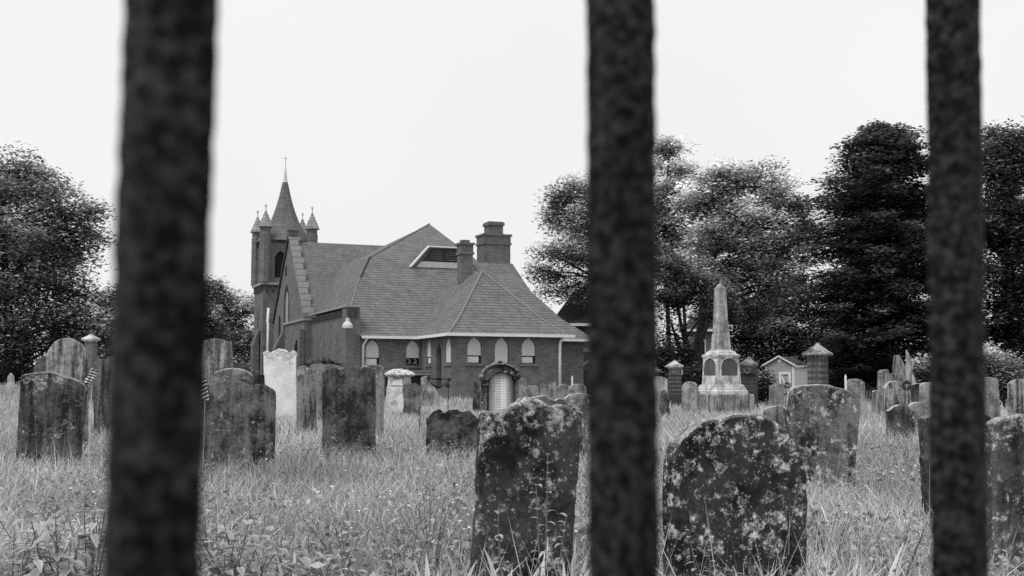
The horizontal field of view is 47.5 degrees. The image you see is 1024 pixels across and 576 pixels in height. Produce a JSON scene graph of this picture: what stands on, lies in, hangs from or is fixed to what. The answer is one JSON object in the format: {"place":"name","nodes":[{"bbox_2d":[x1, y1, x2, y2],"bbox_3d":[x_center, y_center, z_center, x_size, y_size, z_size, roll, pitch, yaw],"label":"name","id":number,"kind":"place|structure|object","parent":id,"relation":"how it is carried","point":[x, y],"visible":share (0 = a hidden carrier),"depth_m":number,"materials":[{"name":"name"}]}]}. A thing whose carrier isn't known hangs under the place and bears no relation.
{"place":"outdoors","nodes":[
{"label":"outdoors","id":0,"kind":"place"},
{"bbox_2d":[0,381,1023,575],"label":"meadow grass","id":1,"kind":"structure","parent":0,"point":[398,425],"depth_m":8.82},
{"bbox_2d":[0,0,1023,377],"label":"sky","id":2,"kind":"structure","parent":0,"point":[391,119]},
{"bbox_3d":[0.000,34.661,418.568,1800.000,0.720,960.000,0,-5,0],"label":"ground","id":3,"kind":"structure","parent":0,"visible":0},
{"bbox_2d":[0,517,62,575],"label":"weed plant","id":4,"kind":"object","parent":3,"relation":"on","point":[37,526],"visible":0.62,"depth_m":4.92,"materials":[{"name":"grey plant"}]},
{"bbox_2d":[34,356,46,372],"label":"headstone","id":5,"kind":"object","parent":3,"relation":"on","point":[40,365],"visible":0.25,"depth_m":20.94,"materials":[{"name":"stone"}]},
{"bbox_2d":[0,508,97,568],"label":"weed plant","id":6,"kind":"object","parent":3,"relation":"on","point":[61,534],"visible":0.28,"depth_m":5.55,"materials":[{"name":"grey plant"}]},
{"bbox_2d":[16,372,87,475],"bbox_3d":[-4.737,1.504,11.979,0.670,1.280,0.120,1,-5,-10],"label":"headstone","id":7,"kind":"object","parent":3,"relation":"on","point":[52,405],"visible":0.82,"depth_m":11.93,"materials":[{"name":"stone"}]},
{"bbox_2d":[5,519,102,575],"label":"weed plant","id":8,"kind":"object","parent":3,"relation":"on","point":[68,567],"visible":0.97,"depth_m":4.43,"materials":[{"name":"grey plant"}]},
{"bbox_2d":[0,140,114,385],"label":"broadleaf tree","id":9,"kind":"object","parent":3,"relation":"on","point":[36,253],"visible":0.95,"depth_m":59.70,"materials":[{"name":"grey plant"}]},
{"bbox_2d":[15,509,103,575],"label":"weed plant","id":10,"kind":"object","parent":3,"relation":"on","point":[89,568],"visible":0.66,"depth_m":4.55,"materials":[{"name":"grey plant"}]},
{"bbox_2d":[46,338,88,458],"bbox_3d":[-5.910,1.546,15.477,0.562,1.763,0.100,1,-5,-10],"label":"headstone","id":11,"kind":"object","parent":3,"relation":"on","point":[67,357],"visible":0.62,"depth_m":15.48,"materials":[{"name":"stone"}]},
{"bbox_2d":[41,291,111,357],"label":"tree","id":12,"kind":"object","parent":3,"relation":"on","point":[94,304],"depth_m":84.61,"materials":[{"name":"plant"}]},
{"bbox_2d":[81,334,100,403],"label":"gate pier","id":13,"kind":"structure","parent":3,"relation":"on","point":[90,342],"depth_m":39.79,"materials":[{"name":"stone"}]},
{"bbox_2d":[84,368,98,459],"bbox_3d":[-4.689,1.543,12.900,0.162,1.312,0.045,0,-5,0],"label":"flag","id":14,"kind":"object","parent":3,"relation":"on","point":[90,377],"visible":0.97,"depth_m":12.94,"materials":[{"name":"fabric"}]},
{"bbox_2d":[93,358,109,441],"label":"headstone","id":15,"kind":"object","parent":3,"relation":"on","point":[101,383],"visible":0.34,"depth_m":18.91,"materials":[{"name":"stone"}]},
{"bbox_2d":[0,352,259,382],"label":"shrub","id":16,"kind":"object","parent":3,"relation":"on","point":[32,367],"visible":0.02,"depth_m":65.64,"materials":[{"name":"black plant"}]},
{"bbox_2d":[85,284,239,356],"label":"broadleaf tree","id":17,"kind":"object","parent":3,"relation":"on","point":[108,304],"visible":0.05,"depth_m":69.73,"materials":[{"name":"grey plant"}]},
{"bbox_2d":[207,338,232,384],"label":"headstone","id":18,"kind":"object","parent":3,"relation":"on","point":[219,354],"visible":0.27,"depth_m":18.48,"materials":[{"name":"stone"}]},
{"bbox_2d":[208,298,248,367],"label":"evergreen shrub","id":19,"kind":"object","parent":3,"relation":"on","point":[214,323],"visible":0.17,"depth_m":49.85,"materials":[{"name":"black plant"}]},
{"bbox_2d":[209,275,254,369],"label":"broadleaf tree","id":20,"kind":"object","parent":3,"relation":"on","point":[244,335],"visible":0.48,"depth_m":97.45,"materials":[{"name":"grey plant"}]},
{"bbox_2d":[200,512,264,573],"bbox_3d":[-1.382,1.269,5.456,0.420,0.456,0.374,0,-5,0],"label":"weed plant","id":21,"kind":"object","parent":3,"relation":"on","point":[223,543],"visible":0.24,"depth_m":5.52,"materials":[{"name":"grey plant"}]},
{"bbox_2d":[214,368,253,384],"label":"headstone","id":22,"kind":"object","parent":3,"relation":"on","point":[234,374],"visible":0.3,"depth_m":14.96,"materials":[{"name":"stone"}]},
{"bbox_2d":[204,381,275,475],"bbox_3d":[-2.976,1.598,12.559,0.830,1.186,0.100,1,-5,-8],"label":"headstone","id":23,"kind":"object","parent":3,"relation":"on","point":[240,417],"visible":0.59,"depth_m":12.53,"materials":[{"name":"stone"}]},
{"bbox_2d":[206,514,298,575],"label":"weed plant","id":24,"kind":"object","parent":3,"relation":"on","point":[231,564],"visible":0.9,"depth_m":4.51,"materials":[{"name":"grey plant"}]},
{"bbox_2d":[200,521,310,575],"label":"weed plant","id":25,"kind":"object","parent":3,"relation":"on","point":[306,561],"visible":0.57,"depth_m":4.66,"materials":[{"name":"grey plant"}]},
{"bbox_2d":[238,496,295,575],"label":"weed plant","id":26,"kind":"object","parent":3,"relation":"on","point":[267,536],"visible":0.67,"depth_m":5.12,"materials":[{"name":"grey plant"}]},
{"bbox_2d":[212,530,333,575],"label":"weed plant","id":27,"kind":"object","parent":3,"relation":"on","point":[280,555],"visible":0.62,"depth_m":4.86,"materials":[{"name":"grey plant"}]},
{"bbox_2d":[263,349,296,418],"bbox_3d":[-5.581,2.450,27.942,0.822,1.977,0.100,0,-5,-6],"label":"headstone","id":28,"kind":"object","parent":3,"relation":"on","point":[280,371],"visible":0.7,"depth_m":27.92,"materials":[{"name":"stone"}]},
{"bbox_2d":[296,375,316,435],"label":"headstone","id":29,"kind":"object","parent":3,"relation":"on","point":[306,401],"visible":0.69,"depth_m":20.41,"materials":[{"name":"stone"}]},
{"bbox_2d":[266,528,367,575],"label":"weed plant","id":30,"kind":"object","parent":3,"relation":"on","point":[304,536],"visible":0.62,"depth_m":5.05,"materials":[{"name":"grey plant"}]},
{"bbox_2d":[296,355,344,371],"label":"shrub","id":31,"kind":"object","parent":3,"relation":"on","point":[326,361],"visible":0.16,"depth_m":57.51,"materials":[{"name":"grey plant"}]},
{"bbox_2d":[307,363,343,421],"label":"headstone","id":32,"kind":"object","parent":3,"relation":"on","point":[317,370],"visible":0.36,"depth_m":25.90,"materials":[{"name":"stone"}]},
{"bbox_2d":[295,513,359,567],"bbox_3d":[-0.908,1.347,5.919,0.339,0.377,0.462,0,-5,0],"label":"weed plant","id":33,"kind":"object","parent":3,"relation":"on","point":[335,535],"visible":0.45,"depth_m":5.92,"materials":[{"name":"grey plant"}]},
{"bbox_2d":[322,367,375,460],"bbox_3d":[-2.001,1.648,14.273,0.669,1.364,0.120,1,-5,-8],"label":"headstone","id":34,"kind":"object","parent":3,"relation":"on","point":[349,407],"visible":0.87,"depth_m":14.23,"materials":[{"name":"stone"}]},
{"bbox_2d":[360,364,384,441],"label":"headstone","id":35,"kind":"object","parent":3,"relation":"on","point":[379,371],"visible":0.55,"depth_m":18.43,"materials":[{"name":"stone"}]},
{"bbox_2d":[320,549,439,575],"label":"weed plant","id":36,"kind":"object","parent":3,"relation":"on","point":[346,568],"visible":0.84,"depth_m":4.80,"materials":[{"name":"grey plant"}]},
{"bbox_2d":[347,524,431,575],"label":"weed plant","id":37,"kind":"object","parent":3,"relation":"on","point":[405,563],"visible":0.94,"depth_m":4.84,"materials":[{"name":"grey plant"}]},
{"bbox_2d":[385,369,414,410],"bbox_3d":[-3.277,3.172,33.854,0.891,1.654,0.876,-1,-5,14],"label":"capped tomb","id":38,"kind":"object","parent":3,"relation":"on","point":[398,379],"visible":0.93,"depth_m":33.59,"materials":[{"name":"stone"}]},
{"bbox_2d":[402,383,421,416],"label":"headstone","id":39,"kind":"object","parent":3,"relation":"on","point":[411,396],"visible":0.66,"depth_m":29.87,"materials":[{"name":"stone"}]},
{"bbox_2d":[250,156,586,399],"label":"brick church","id":40,"kind":"structure","parent":3,"relation":"on","point":[429,300],"depth_m":70.25,"materials":[{"name":"grey brick"}]},
{"bbox_2d":[284,286,288,343],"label":"window","id":41,"kind":"structure","parent":40,"relation":"in","point":[286,314],"depth_m":81.51,"materials":[{"name":"white glass"}]},
{"bbox_2d":[365,340,381,365],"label":"window","id":42,"kind":"structure","parent":40,"relation":"in","point":[372,350],"depth_m":65.53,"materials":[{"name":"white glass"}]},
{"bbox_2d":[404,340,421,367],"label":"window","id":43,"kind":"structure","parent":40,"relation":"in","point":[412,350],"depth_m":66.42,"materials":[{"name":"white glass"}]},
{"bbox_2d":[465,337,483,365],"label":"window","id":44,"kind":"structure","parent":40,"relation":"in","point":[473,347],"depth_m":62.17,"materials":[{"name":"white glass"}]},
{"bbox_2d":[495,338,511,364],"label":"window","id":45,"kind":"structure","parent":40,"relation":"in","point":[501,348],"depth_m":62.79,"materials":[{"name":"white glass"}]},
{"bbox_2d":[519,338,537,365],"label":"window","id":46,"kind":"structure","parent":40,"relation":"in","point":[528,348],"depth_m":63.35,"materials":[{"name":"white glass"}]},
{"bbox_2d":[389,489,467,554],"bbox_3d":[-0.479,1.361,6.501,0.409,0.443,0.397,-1,-5,13],"label":"weed plant","id":47,"kind":"object","parent":3,"relation":"on","point":[447,516],"visible":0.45,"depth_m":6.54,"materials":[{"name":"grey plant"}]},
{"bbox_2d":[421,376,440,409],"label":"headstone","id":48,"kind":"object","parent":3,"relation":"on","point":[433,395],"visible":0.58,"depth_m":37.85,"materials":[{"name":"stone"}]},
{"bbox_2d":[419,376,450,431],"bbox_3d":[-1.324,2.139,19.909,0.564,1.258,0.127,0,-5,0],"label":"wire stand","id":49,"kind":"object","parent":3,"relation":"on","point":[428,378],"visible":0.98,"depth_m":19.91,"materials":[{"name":"metal"}]},
{"bbox_2d":[424,475,451,575],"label":"weed plant","id":50,"kind":"object","parent":3,"relation":"on","point":[436,545],"visible":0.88,"depth_m":5.52,"materials":[{"name":"grey plant"}]},
{"bbox_2d":[408,530,471,575],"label":"weed plant","id":51,"kind":"object","parent":3,"relation":"on","point":[466,544],"visible":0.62,"depth_m":4.97,"materials":[{"name":"grey plant"}]},
{"bbox_2d":[426,409,477,464],"bbox_3d":[-0.694,1.859,13.745,0.646,0.857,0.100,0,-5,-6],"label":"headstone","id":52,"kind":"object","parent":3,"relation":"on","point":[455,427],"visible":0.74,"depth_m":13.71,"materials":[{"name":"stone"}]},
{"bbox_2d":[415,554,526,575],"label":"grass tuft","id":53,"kind":"object","parent":3,"relation":"on","point":[427,571],"visible":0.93,"depth_m":4.65,"materials":[{"name":"grey plant"}]},
{"bbox_2d":[472,380,479,412],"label":"headstone","id":54,"kind":"object","parent":3,"relation":"on","point":[476,396],"visible":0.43,"depth_m":32.86,"materials":[{"name":"stone"}]},
{"bbox_2d":[0,436,995,541],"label":"wild flowers","id":55,"kind":"object","parent":3,"relation":"on","point":[399,493],"visible":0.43,"depth_m":6.84,"materials":[{"name":"grey plant"}]},
{"bbox_2d":[478,360,520,411],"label":"pillared headstone","id":56,"kind":"object","parent":3,"relation":"on","point":[499,389],"visible":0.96,"depth_m":17.09,"materials":[{"name":"stone"}]},
{"bbox_2d":[493,510,509,575],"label":"weed plant","id":57,"kind":"object","parent":3,"relation":"on","point":[500,552],"visible":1,"depth_m":4.43,"materials":[{"name":"grey plant"}]},
{"bbox_2d":[0,438,1023,575],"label":"ground cover","id":58,"kind":"object","parent":3,"relation":"on","point":[579,533],"visible":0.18,"depth_m":7.25,"materials":[{"name":"grey plant"}]},
{"bbox_2d":[478,539,547,575],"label":"grass tuft","id":59,"kind":"object","parent":3,"relation":"on","point":[493,572],"visible":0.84,"depth_m":4.56,"materials":[{"name":"grey plant"}]},
{"bbox_2d":[470,397,580,575],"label":"headstone","id":60,"kind":"object","parent":3,"relation":"on","point":[519,439],"visible":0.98,"depth_m":4.79,"materials":[{"name":"stone"}]},
{"bbox_2d":[516,395,566,405],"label":"headstone","id":61,"kind":"object","parent":3,"relation":"on","point":[547,400],"visible":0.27,"depth_m":10.36,"materials":[{"name":"stone"}]},
{"bbox_2d":[101,0,988,575],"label":"iron fence","id":62,"kind":"object","parent":3,"relation":"on","point":[159,344],"visible":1,"depth_m":0.47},
{"bbox_2d":[541,381,556,399],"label":"headstone","id":63,"kind":"object","parent":3,"relation":"on","point":[548,388],"visible":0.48,"depth_m":28.89,"materials":[{"name":"stone"}]},
{"bbox_2d":[519,169,587,307],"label":"broadleaf tree","id":64,"kind":"object","parent":3,"relation":"on","point":[571,252],"visible":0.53,"depth_m":88.08,"materials":[{"name":"grey plant"}]},
{"bbox_2d":[529,453,587,575],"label":"weed plant","id":65,"kind":"object","parent":3,"relation":"on","point":[546,541],"visible":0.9,"depth_m":4.39,"materials":[{"name":"grey plant"}]},
{"bbox_2d":[557,291,586,369],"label":"house","id":66,"kind":"structure","parent":3,"relation":"on","point":[574,317],"depth_m":88.74,"materials":[{"name":"brick"}]},
{"bbox_2d":[564,393,587,464],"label":"headstone","id":67,"kind":"object","parent":3,"relation":"on","point":[576,403],"visible":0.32,"depth_m":12.93,"materials":[{"name":"stone"}]},
{"bbox_2d":[568,384,586,394],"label":"headstone","id":68,"kind":"object","parent":3,"relation":"on","point":[576,388],"visible":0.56,"depth_m":26.90,"materials":[{"name":"stone"}]},
{"bbox_2d":[519,538,669,575],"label":"grass tuft","id":69,"kind":"object","parent":3,"relation":"on","point":[582,571],"visible":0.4,"depth_m":4.68,"materials":[{"name":"grey plant"}]},
{"bbox_2d":[657,377,667,408],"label":"headstone","id":70,"kind":"object","parent":3,"relation":"on","point":[662,383],"visible":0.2,"depth_m":35.88,"materials":[{"name":"stone"}]},
{"bbox_2d":[659,390,670,417],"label":"headstone","id":71,"kind":"object","parent":3,"relation":"on","point":[664,405],"visible":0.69,"depth_m":29.86,"materials":[{"name":"stone"}]},
{"bbox_2d":[666,360,683,408],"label":"stone pier","id":72,"kind":"structure","parent":3,"relation":"on","point":[674,367],"depth_m":41.63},
{"bbox_2d":[655,133,704,344],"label":"broadleaf tree","id":73,"kind":"object","parent":3,"relation":"on","point":[668,235],"visible":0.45,"depth_m":82.32,"materials":[{"name":"grey plant"}]},
{"bbox_2d":[658,339,702,386],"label":"shrub","id":74,"kind":"object","parent":3,"relation":"on","point":[665,355],"visible":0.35,"depth_m":51.68,"materials":[{"name":"black plant"}]},
{"bbox_2d":[682,381,697,414],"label":"headstone","id":75,"kind":"object","parent":3,"relation":"on","point":[689,394],"visible":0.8,"depth_m":31.87,"materials":[{"name":"stone"}]},
{"bbox_2d":[670,259,716,373],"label":"bare stems","id":76,"kind":"object","parent":3,"relation":"on","point":[701,340],"visible":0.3,"depth_m":70.95,"materials":[{"name":"black plant"}]},
{"bbox_2d":[680,318,712,369],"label":"house","id":77,"kind":"structure","parent":3,"relation":"on","point":[707,341],"depth_m":102.97,"materials":[{"name":"brick"}]},
{"bbox_2d":[657,246,743,380],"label":"maple tree","id":78,"kind":"object","parent":3,"relation":"on","point":[679,295],"visible":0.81,"depth_m":67.64,"materials":[{"name":"grey plant"}]},
{"bbox_2d":[685,529,742,575],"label":"weed plant","id":79,"kind":"object","parent":3,"relation":"on","point":[709,571],"visible":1,"depth_m":4.33,"materials":[{"name":"grey plant"}]},
{"bbox_2d":[697,283,753,415],"bbox_3d":[5.743,1.893,31.951,1.249,4.095,1.249,2,-5,-26],"label":"obelisk monument","id":80,"kind":"object","parent":3,"relation":"on","point":[721,388],"visible":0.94,"depth_m":31.63,"materials":[{"name":"stone"}]},
{"bbox_2d":[662,413,807,575],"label":"headstone","id":81,"kind":"object","parent":3,"relation":"on","point":[745,475],"visible":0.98,"depth_m":4.68,"materials":[{"name":"stone"}]},
{"bbox_2d":[657,154,832,374],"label":"maple tree","id":82,"kind":"object","parent":3,"relation":"on","point":[734,228],"visible":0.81,"depth_m":75.75,"materials":[{"name":"grey plant"}]},
{"bbox_2d":[739,356,758,409],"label":"stone pier","id":83,"kind":"structure","parent":3,"relation":"on","point":[749,372],"depth_m":39.63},
{"bbox_2d":[758,366,786,406],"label":"shrub","id":84,"kind":"object","parent":3,"relation":"on","point":[764,383],"visible":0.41,"depth_m":43.67,"materials":[{"name":"black plant"}]},
{"bbox_2d":[763,406,786,429],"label":"headstone","id":85,"kind":"object","parent":3,"relation":"on","point":[777,414],"visible":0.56,"depth_m":18.10,"materials":[{"name":"stone"}]},
{"bbox_2d":[769,384,783,406],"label":"headstone","id":86,"kind":"object","parent":3,"relation":"on","point":[776,394],"visible":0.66,"depth_m":35.85,"materials":[{"name":"stone"}]},
{"bbox_2d":[710,288,856,373],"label":"maple tree","id":87,"kind":"object","parent":3,"relation":"on","point":[787,342],"visible":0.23,"depth_m":105.00,"materials":[{"name":"black plant"}]},
{"bbox_2d":[762,355,807,391],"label":"garden shed","id":88,"kind":"structure","parent":3,"relation":"on","point":[789,370],"depth_m":95.41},
{"bbox_2d":[802,343,832,384],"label":"stone pier","id":89,"kind":"structure","parent":3,"relation":"on","point":[817,355],"depth_m":27.81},
{"bbox_2d":[786,384,859,499],"bbox_3d":[2.556,1.371,9.569,0.659,1.156,0.100,1,-5,-12],"label":"headstone","id":90,"kind":"object","parent":3,"relation":"on","point":[822,420],"visible":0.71,"depth_m":9.54,"materials":[{"name":"stone"}]},
{"bbox_2d":[806,502,865,570],"bbox_3d":[1.646,1.317,5.921,0.364,0.437,0.446,0,-5,0],"label":"weed plant","id":91,"kind":"object","parent":3,"relation":"on","point":[847,520],"visible":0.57,"depth_m":5.90,"materials":[{"name":"grey plant"}]},
{"bbox_2d":[847,379,865,422],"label":"headstone","id":92,"kind":"object","parent":3,"relation":"on","point":[856,387],"visible":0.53,"depth_m":26.90,"materials":[{"name":"stone"}]},
{"bbox_2d":[819,534,920,575],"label":"grass tuft","id":93,"kind":"object","parent":3,"relation":"on","point":[892,568],"visible":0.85,"depth_m":4.72,"materials":[{"name":"grey plant"}]},
{"bbox_2d":[871,390,880,414],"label":"headstone","id":94,"kind":"object","parent":3,"relation":"on","point":[876,402],"visible":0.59,"depth_m":30.86,"materials":[{"name":"stone"}]},
{"bbox_2d":[849,517,930,575],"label":"weed plant","id":95,"kind":"object","parent":3,"relation":"on","point":[879,559],"visible":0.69,"depth_m":5.27,"materials":[{"name":"grey plant"}]},
{"bbox_2d":[877,369,903,414],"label":"headstone","id":96,"kind":"object","parent":3,"relation":"on","point":[884,376],"visible":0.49,"depth_m":30.91,"materials":[{"name":"stone"}]},
{"bbox_2d":[774,118,1017,389],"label":"conifer tree","id":97,"kind":"object","parent":3,"relation":"on","point":[879,241],"visible":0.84,"depth_m":56.73,"materials":[{"name":"black plant"}]},
{"bbox_2d":[882,381,910,422],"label":"headstone","id":98,"kind":"object","parent":3,"relation":"on","point":[893,393],"visible":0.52,"depth_m":24.40,"materials":[{"name":"stone"}]},
{"bbox_2d":[886,405,914,441],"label":"headstone","id":99,"kind":"object","parent":3,"relation":"on","point":[901,418],"visible":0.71,"depth_m":18.09,"materials":[{"name":"stone"}]},
{"bbox_2d":[892,350,916,384],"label":"broken trunk","id":100,"kind":"object","parent":3,"relation":"on","point":[900,367],"visible":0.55,"depth_m":44.76,"materials":[{"name":"grey plant"}]},
{"bbox_2d":[904,353,928,382],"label":"shrub","id":101,"kind":"object","parent":3,"relation":"on","point":[921,371],"visible":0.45,"depth_m":47.63,"materials":[{"name":"grey plant"}]},
{"bbox_2d":[908,402,924,432],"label":"headstone","id":102,"kind":"object","parent":3,"relation":"on","point":[917,409],"visible":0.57,"depth_m":19.40,"materials":[{"name":"stone"}]},
{"bbox_2d":[919,382,929,414],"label":"headstone","id":103,"kind":"object","parent":3,"relation":"on","point":[924,394],"visible":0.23,"depth_m":23.89,"materials":[{"name":"stone"}]},
{"bbox_2d":[918,414,990,533],"bbox_3d":[2.745,1.260,7.169,0.451,0.988,0.100,1,-5,-8],"label":"headstone","id":104,"kind":"object","parent":3,"relation":"on","point":[923,430],"visible":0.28,"depth_m":7.13,"materials":[{"name":"stone"}]},
{"bbox_2d":[923,115,1023,375],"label":"broadleaf tree","id":105,"kind":"object","parent":3,"relation":"on","point":[1003,182],"visible":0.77,"depth_m":59.68,"materials":[{"name":"black plant"}]},
{"bbox_2d":[985,377,1000,418],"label":"headstone","id":106,"kind":"object","parent":3,"relation":"on","point":[992,398],"visible":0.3,"depth_m":22.91,"materials":[{"name":"stone"}]},
{"bbox_2d":[985,337,1023,410],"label":"shrub","id":107,"kind":"object","parent":3,"relation":"on","point":[999,371],"visible":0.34,"depth_m":33.48,"materials":[{"name":"grey plant"}]},
{"bbox_2d":[987,413,1023,575],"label":"headstone","id":108,"kind":"object","parent":3,"relation":"on","point":[1005,451],"visible":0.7,"depth_m":5.53,"materials":[{"name":"stone"}]},
{"bbox_2d":[1007,379,1023,413],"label":"headstone","id":109,"kind":"object","parent":3,"relation":"on","point":[1015,395],"visible":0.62,"depth_m":23.89,"materials":[{"name":"stone"}]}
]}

